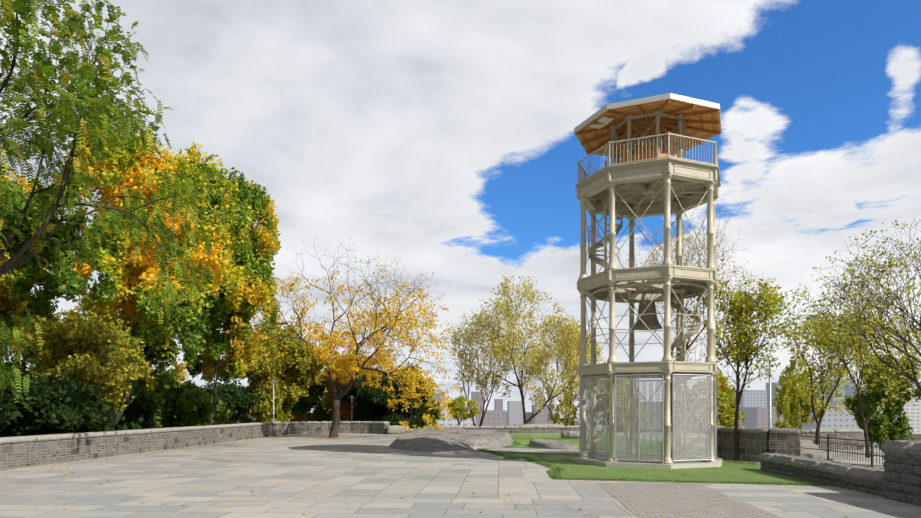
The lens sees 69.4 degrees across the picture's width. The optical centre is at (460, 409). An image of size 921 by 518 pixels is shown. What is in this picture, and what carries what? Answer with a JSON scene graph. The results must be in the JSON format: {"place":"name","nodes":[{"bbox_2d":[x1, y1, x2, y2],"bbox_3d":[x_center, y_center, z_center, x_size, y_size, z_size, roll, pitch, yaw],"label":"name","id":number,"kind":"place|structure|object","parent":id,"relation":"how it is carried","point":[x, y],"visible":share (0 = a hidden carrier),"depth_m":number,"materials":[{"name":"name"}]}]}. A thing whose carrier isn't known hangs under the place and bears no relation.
{"place":"outdoors","nodes":[
{"label":"outdoors","id":0,"kind":"place"},
{"bbox_2d":[0,432,920,517],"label":"plaza paving","id":1,"kind":"structure","parent":0,"point":[334,489],"depth_m":16.74,"materials":[{"name":"grey stone"}]},
{"bbox_2d":[0,421,280,469],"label":"wall","id":2,"kind":"structure","parent":1,"relation":"on","point":[25,451],"depth_m":28.22,"materials":[{"name":"stone"}]},
{"bbox_2d":[281,422,290,434],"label":"stone wall","id":3,"kind":"structure","parent":1,"relation":"on","point":[285,428],"depth_m":52.11,"materials":[{"name":"stone"}]},
{"bbox_2d":[290,421,306,433],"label":"stone wall","id":4,"kind":"structure","parent":1,"relation":"on","point":[296,427],"depth_m":53.41,"materials":[{"name":"stone"}]},
{"bbox_2d":[306,421,327,433],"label":"stone wall","id":5,"kind":"structure","parent":1,"relation":"on","point":[315,427],"depth_m":54.37,"materials":[{"name":"stone"}]},
{"bbox_2d":[328,421,350,433],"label":"stone wall","id":6,"kind":"structure","parent":1,"relation":"on","point":[344,426],"depth_m":54.82,"materials":[{"name":"stone"}]},
{"bbox_2d":[350,421,371,433],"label":"stone wall","id":7,"kind":"structure","parent":1,"relation":"on","point":[360,427],"depth_m":54.60,"materials":[{"name":"stone"}]},
{"bbox_2d":[370,421,389,433],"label":"stone wall","id":8,"kind":"structure","parent":1,"relation":"on","point":[378,427],"depth_m":53.72,"materials":[{"name":"stone"}]},
{"bbox_2d":[0,434,920,517],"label":"fallen leaves","id":9,"kind":"object","parent":1,"relation":"on","point":[326,462],"visible":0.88,"depth_m":22.51,"materials":[{"name":"yellow plant"}]},
{"bbox_2d":[387,424,579,437],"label":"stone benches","id":10,"kind":"object","parent":1,"relation":"on","point":[395,429],"visible":0.46,"depth_m":52.73,"materials":[{"name":"grey stone"}]},
{"bbox_2d":[424,426,608,432],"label":"wall","id":11,"kind":"structure","parent":1,"relation":"on","point":[533,429],"depth_m":55.37,"materials":[{"name":"stone"}]},
{"bbox_2d":[529,438,576,449],"bbox_3d":[4.749,1.861,35.077,2.400,0.528,5.980,0,0,-12],"label":"outcrop rock","id":12,"kind":"object","parent":1,"relation":"on","point":[548,444],"visible":0.67,"depth_m":34.20,"materials":[{"name":"grey stone"}]},
{"bbox_2d":[573,93,722,468],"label":"watchtower","id":13,"kind":"structure","parent":1,"relation":"on","point":[646,140],"depth_m":23.94,"materials":[{"name":"paint"}]},
{"bbox_2d":[596,483,780,517],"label":"cobble strip","id":14,"kind":"object","parent":1,"relation":"on","point":[684,501],"depth_m":14.20,"materials":[{"name":"grey stone"}]},
{"bbox_2d":[739,428,769,461],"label":"curved wall","id":15,"kind":"structure","parent":1,"relation":"on","point":[753,444],"depth_m":25.36,"materials":[{"name":"stone"}]},
{"bbox_2d":[764,357,777,428],"bbox_3d":[18.820,-0.576,40.449,0.820,5.121,0.387,0,0,-2],"label":"lamp post","id":16,"kind":"object","parent":1,"relation":"on","point":[769,405],"visible":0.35,"depth_m":40.39,"materials":[{"name":"grey metal"}]},
{"bbox_2d":[769,428,799,455],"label":"curved wall","id":17,"kind":"structure","parent":1,"relation":"on","point":[784,441],"depth_m":24.68,"materials":[{"name":"stone"}]},
{"bbox_2d":[800,439,837,461],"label":"stone steps","id":18,"kind":"structure","parent":1,"relation":"on","point":[813,453],"depth_m":25.54,"materials":[{"name":"grey stone"}]},
{"bbox_2d":[800,429,863,449],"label":"back wall","id":19,"kind":"structure","parent":1,"relation":"on","point":[855,434],"depth_m":32.51,"materials":[{"name":"stone"}]},
{"bbox_2d":[765,311,902,444],"bbox_3d":[17.049,-1.272,30.082,5.176,6.743,5.218,0,0,44],"label":"tree","id":20,"kind":"object","parent":1,"relation":"on","point":[820,376],"visible":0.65,"depth_m":30.06,"materials":[{"name":"green plant"}]},
{"bbox_2d":[758,440,920,505],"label":"granite wall","id":21,"kind":"structure","parent":1,"relation":"on","point":[897,477],"depth_m":15.56,"materials":[{"name":"grey stone"}]},
{"bbox_2d":[800,434,883,467],"bbox_3d":[13.343,1.440,20.302,0.070,1.090,22.070,0,0,-2],"label":"iron railing","id":22,"kind":"object","parent":1,"relation":"on","point":[828,450],"visible":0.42,"depth_m":22.70,"materials":[{"name":"black metal"}]},
{"bbox_2d":[801,438,882,463],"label":"railing balusters","id":23,"kind":"object","parent":1,"relation":"on","point":[857,445],"visible":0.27,"depth_m":25.79,"materials":[{"name":"black metal"}]},
{"bbox_2d":[0,0,920,411],"label":"sky","id":24,"kind":"structure","parent":0,"point":[438,136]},
{"bbox_2d":[467,448,618,454],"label":"path paving","id":25,"kind":"structure","parent":0,"point":[544,451],"depth_m":32.05,"materials":[{"name":"grey stone"}]},
{"bbox_2d":[466,450,579,454],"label":"curb","id":26,"kind":"structure","parent":25,"relation":"on","point":[524,452],"depth_m":29.92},
{"bbox_2d":[502,446,608,449],"bbox_3d":[3.899,1.942,33.614,7.762,0.085,0.317,0,0,22],"label":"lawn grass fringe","id":27,"kind":"object","parent":25,"relation":"on","point":[540,448],"depth_m":33.63,"materials":[{"name":"green plant"}]},
{"bbox_2d":[174,412,920,440],"bbox_3d":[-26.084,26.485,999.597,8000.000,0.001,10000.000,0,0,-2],"label":"earth ground","id":28,"kind":"structure","parent":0,"point":[917,436],"depth_m":917.76,"materials":[{"name":"soil"}]},
{"bbox_2d":[434,393,444,406],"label":"city building","id":29,"kind":"structure","parent":28,"relation":"on","point":[437,396],"depth_m":819.50,"materials":[{"name":"concrete"}]},
{"bbox_2d":[436,407,474,425],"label":"city building","id":30,"kind":"structure","parent":28,"relation":"on","point":[466,422],"depth_m":519.96,"materials":[{"name":"grey concrete"}]},
{"bbox_2d":[471,392,483,425],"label":"city building","id":31,"kind":"structure","parent":28,"relation":"on","point":[476,395],"depth_m":780.78,"materials":[{"name":"concrete"}]},
{"bbox_2d":[479,410,506,425],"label":"city building","id":32,"kind":"structure","parent":28,"relation":"on","point":[495,417],"depth_m":460.75,"materials":[{"name":"concrete"}]},
{"bbox_2d":[494,399,502,409],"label":"city building","id":33,"kind":"structure","parent":28,"relation":"on","point":[498,404],"depth_m":921.75,"materials":[{"name":"grey concrete"}]},
{"bbox_2d":[507,401,522,425],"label":"city building","id":34,"kind":"structure","parent":28,"relation":"on","point":[514,412],"depth_m":822.08,"materials":[{"name":"grey concrete"}]},
{"bbox_2d":[532,405,554,423],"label":"city building","id":35,"kind":"structure","parent":28,"relation":"on","point":[541,417],"depth_m":682.46,"materials":[{"name":"concrete"}]},
{"bbox_2d":[548,409,590,425],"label":"city building","id":36,"kind":"structure","parent":28,"relation":"on","point":[577,415],"depth_m":502.48,"materials":[{"name":"grey concrete"}]},
{"bbox_2d":[624,402,660,429],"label":"city building","id":37,"kind":"structure","parent":28,"relation":"on","point":[641,403],"depth_m":856.90,"materials":[{"name":"grey concrete"}]},
{"bbox_2d":[734,390,766,426],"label":"city building","id":38,"kind":"structure","parent":28,"relation":"on","point":[753,398],"depth_m":708.63,"materials":[{"name":"grey concrete"}]},
{"bbox_2d":[740,407,799,428],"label":"city building","id":39,"kind":"structure","parent":28,"relation":"on","point":[756,417],"depth_m":425.59,"materials":[{"name":"concrete"}]},
{"bbox_2d":[766,382,781,406],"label":"city building","id":40,"kind":"structure","parent":28,"relation":"on","point":[773,391],"depth_m":818.20,"materials":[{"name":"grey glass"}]},
{"bbox_2d":[820,379,854,405],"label":"city building","id":41,"kind":"structure","parent":28,"relation":"on","point":[841,398],"depth_m":761.95,"materials":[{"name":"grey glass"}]},
{"bbox_2d":[800,406,887,449],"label":"city building","id":42,"kind":"structure","parent":28,"relation":"on","point":[836,420],"depth_m":406.33,"materials":[{"name":"grey concrete"}]},
{"bbox_2d":[845,386,870,405],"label":"city building","id":43,"kind":"structure","parent":28,"relation":"on","point":[850,391],"depth_m":624.71,"materials":[{"name":"grey concrete"}]},
{"bbox_2d":[894,382,920,433],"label":"city building","id":44,"kind":"structure","parent":28,"relation":"on","point":[913,413],"depth_m":713.22,"materials":[{"name":"grey concrete"}]},
{"bbox_2d":[487,433,832,485],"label":"lawn grass","id":45,"kind":"structure","parent":0,"point":[724,471],"depth_m":21.62,"materials":[{"name":"green plant"}]},
{"bbox_2d":[477,439,831,485],"bbox_3d":[3.426,1.942,29.826,6.880,0.085,27.749,0,0,-14],"label":"lawn grass fringe","id":46,"kind":"object","parent":45,"relation":"on","point":[556,469],"visible":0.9,"depth_m":18.92,"materials":[{"name":"green plant"}]},
{"bbox_2d":[706,427,721,456],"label":"curved wall","id":47,"kind":"structure","parent":45,"relation":"on","point":[717,440],"depth_m":26.90,"materials":[{"name":"stone"}]},
{"bbox_2d":[718,427,741,459],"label":"curved wall","id":48,"kind":"structure","parent":45,"relation":"on","point":[726,448],"depth_m":26.38,"materials":[{"name":"stone"}]},
{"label":"hillside","id":49,"kind":"structure","parent":0,"visible":0},
{"bbox_2d":[0,166,95,381],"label":"maple tree","id":50,"kind":"object","parent":49,"relation":"on","point":[17,284],"visible":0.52,"depth_m":39.10,"materials":[{"name":"green plant"}]},
{"bbox_2d":[0,368,120,436],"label":"shrub","id":51,"kind":"object","parent":49,"relation":"on","point":[62,406],"visible":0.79,"depth_m":26.08,"materials":[{"name":"green plant"}]},
{"bbox_2d":[0,306,158,410],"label":"maple tree","id":52,"kind":"object","parent":49,"relation":"on","point":[106,368],"visible":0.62,"depth_m":29.47,"materials":[{"name":"green plant"}]},
{"bbox_2d":[0,0,225,407],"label":"ailanthus tree","id":53,"kind":"object","parent":49,"relation":"on","point":[94,110],"visible":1,"depth_m":21.80,"materials":[{"name":"green plant"}]},
{"bbox_2d":[94,389,159,430],"bbox_3d":[-20.979,0.968,40.329,6.108,7.178,5.451,0,0,-2],"label":"hedge shrub","id":54,"kind":"object","parent":49,"relation":"on","point":[133,417],"visible":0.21,"depth_m":40.25,"materials":[{"name":"green plant"}]},
{"bbox_2d":[47,123,255,430],"bbox_3d":[-16.391,-6.002,36.454,10.635,19.595,12.898,0,0,-2],"label":"maple tree","id":55,"kind":"object","parent":49,"relation":"on","point":[131,280],"visible":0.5,"depth_m":33.69,"materials":[{"name":"yellow plant"}]},
{"bbox_2d":[137,382,178,427],"bbox_3d":[-24.099,1.170,48.838,7.011,7.660,8.397,0,0,-2],"label":"shrub","id":56,"kind":"object","parent":49,"relation":"on","point":[166,417],"visible":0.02,"depth_m":47.73,"materials":[{"name":"green plant"}]},
{"bbox_2d":[136,369,231,428],"bbox_3d":[-21.389,0.517,49.456,5.994,7.429,9.087,0,0,42],"label":"hedge shrub","id":57,"kind":"object","parent":49,"relation":"on","point":[189,400],"visible":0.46,"depth_m":48.95,"materials":[{"name":"green plant"}]},
{"bbox_2d":[176,167,281,424],"bbox_3d":[-15.832,-6.638,45.279,7.654,19.181,9.957,0,0,-2],"label":"maple tree","id":58,"kind":"object","parent":49,"relation":"on","point":[257,247],"visible":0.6,"depth_m":43.87,"materials":[{"name":"green plant"}]},
{"bbox_2d":[199,379,263,423],"bbox_3d":[-20.756,0.632,57.268,7.056,6.446,9.613,0,0,-2],"label":"shrub","id":59,"kind":"object","parent":49,"relation":"on","point":[236,399],"visible":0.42,"depth_m":55.59,"materials":[{"name":"green plant"}]},
{"bbox_2d":[236,376,309,422],"bbox_3d":[-17.909,0.339,61.294,7.350,7.989,8.118,0,0,-2],"label":"hedge shrub","id":60,"kind":"object","parent":49,"relation":"on","point":[264,414],"visible":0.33,"depth_m":59.99,"materials":[{"name":"green plant"}]},
{"bbox_2d":[269,380,277,421],"bbox_3d":[-16.161,-0.270,57.502,0.700,4.510,0.354,0,0,-2],"label":"lamp post","id":61,"kind":"object","parent":49,"relation":"on","point":[273,381],"visible":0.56,"depth_m":57.46,"materials":[{"name":"grey metal"}]},
{"bbox_2d":[230,320,335,421],"bbox_3d":[-16.170,-2.215,61.350,9.192,12.622,8.920,0,0,-2],"label":"maple tree","id":62,"kind":"object","parent":49,"relation":"on","point":[290,362],"visible":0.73,"depth_m":59.86,"materials":[{"name":"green plant"}]},
{"bbox_2d":[281,372,332,423],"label":"shrub","id":63,"kind":"object","parent":49,"relation":"on","point":[300,409],"visible":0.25,"depth_m":68.16,"materials":[{"name":"green plant"}]},
{"bbox_2d":[222,238,464,437],"bbox_3d":[-7.960,-4.646,46.435,16.349,15.334,12.814,0,0,-2],"label":"honey locust tree","id":64,"kind":"object","parent":49,"relation":"on","point":[345,367],"visible":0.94,"depth_m":45.12,"materials":[{"name":"yellow plant"}]},
{"bbox_2d":[322,355,365,421],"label":"orange tree","id":65,"kind":"object","parent":49,"relation":"on","point":[345,410],"visible":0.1,"depth_m":64.29,"materials":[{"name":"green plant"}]},
{"bbox_2d":[340,362,432,425],"bbox_3d":[-6.904,-0.030,62.693,6.900,8.829,7.475,0,0,40],"label":"bush","id":66,"kind":"object","parent":49,"relation":"on","point":[372,405],"visible":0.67,"depth_m":61.98,"materials":[{"name":"green plant"}]},
{"bbox_2d":[409,389,437,426],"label":"tree","id":67,"kind":"object","parent":49,"relation":"on","point":[434,421],"visible":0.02,"depth_m":82.61,"materials":[{"name":"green plant"}]},
{"bbox_2d":[402,379,444,428],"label":"hedge shrub","id":68,"kind":"object","parent":49,"relation":"on","point":[424,408],"visible":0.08,"depth_m":72.65,"materials":[{"name":"green plant"}]},
{"bbox_2d":[389,426,513,451],"bbox_3d":[-0.537,1.664,40.437,8.400,0.921,22.080,0,0,3],"label":"outcrop rock","id":69,"kind":"object","parent":49,"relation":"on","point":[439,440],"visible":0.71,"depth_m":34.66,"materials":[{"name":"grey stone"}]},
{"bbox_2d":[445,395,480,425],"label":"tree","id":70,"kind":"object","parent":49,"relation":"on","point":[458,403],"visible":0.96,"depth_m":57.70,"materials":[{"name":"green plant"}]},
{"bbox_2d":[439,309,527,425],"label":"pale tree","id":71,"kind":"object","parent":49,"relation":"on","point":[472,357],"visible":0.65,"depth_m":63.92,"materials":[{"name":"yellow plant"}]},
{"bbox_2d":[454,272,605,423],"bbox_3d":[5.330,-4.543,61.753,16.834,14.944,9.980,0,0,37],"label":"pale tree","id":72,"kind":"object","parent":49,"relation":"on","point":[573,329],"visible":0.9,"depth_m":59.40,"materials":[{"name":"yellow plant"}]},
{"bbox_2d":[521,320,602,425],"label":"pale tree","id":73,"kind":"object","parent":49,"relation":"on","point":[569,394],"visible":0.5,"depth_m":72.11,"materials":[{"name":"yellow plant"}]},
{"bbox_2d":[549,378,634,425],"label":"hedge shrub","id":74,"kind":"object","parent":49,"relation":"on","point":[559,420],"visible":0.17,"depth_m":75.26,"materials":[{"name":"green plant"}]},
{"bbox_2d":[601,378,642,431],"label":"tree","id":75,"kind":"object","parent":49,"relation":"on","point":[625,410],"depth_m":80.55,"materials":[{"name":"green plant"}]},
{"bbox_2d":[620,210,762,422],"bbox_3d":[13.726,-4.950,40.180,7.554,14.127,10.796,0,0,-2],"label":"bare tree","id":76,"kind":"object","parent":49,"relation":"on","point":[698,263],"visible":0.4,"depth_m":38.89,"materials":[{"name":"brown plant"}]},
{"bbox_2d":[682,369,746,432],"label":"tree","id":77,"kind":"object","parent":49,"relation":"on","point":[726,400],"visible":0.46,"depth_m":68.72,"materials":[{"name":"yellow plant"}]},
{"bbox_2d":[688,271,807,460],"bbox_3d":[10.840,-1.551,25.546,4.376,7.328,4.185,0,0,-2],"label":"slim tree","id":78,"kind":"object","parent":49,"relation":"on","point":[742,305],"visible":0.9,"depth_m":25.24,"materials":[{"name":"green plant"}]},
{"bbox_2d":[771,348,824,428],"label":"tree","id":79,"kind":"object","parent":49,"relation":"on","point":[789,401],"visible":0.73,"depth_m":74.62,"materials":[{"name":"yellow plant"}]},
{"bbox_2d":[784,216,920,392],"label":"tree","id":80,"kind":"object","parent":49,"relation":"on","point":[903,340],"visible":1,"depth_m":22.74,"materials":[{"name":"green plant"}]},
{"bbox_2d":[797,295,920,457],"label":"tree","id":81,"kind":"object","parent":49,"relation":"on","point":[873,363],"visible":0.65,"depth_m":27.23,"materials":[{"name":"green plant"}]},
{"bbox_2d":[842,350,920,449],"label":"shrub","id":82,"kind":"object","parent":49,"relation":"on","point":[883,425],"visible":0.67,"depth_m":47.73,"materials":[{"name":"green plant"}]}
]}

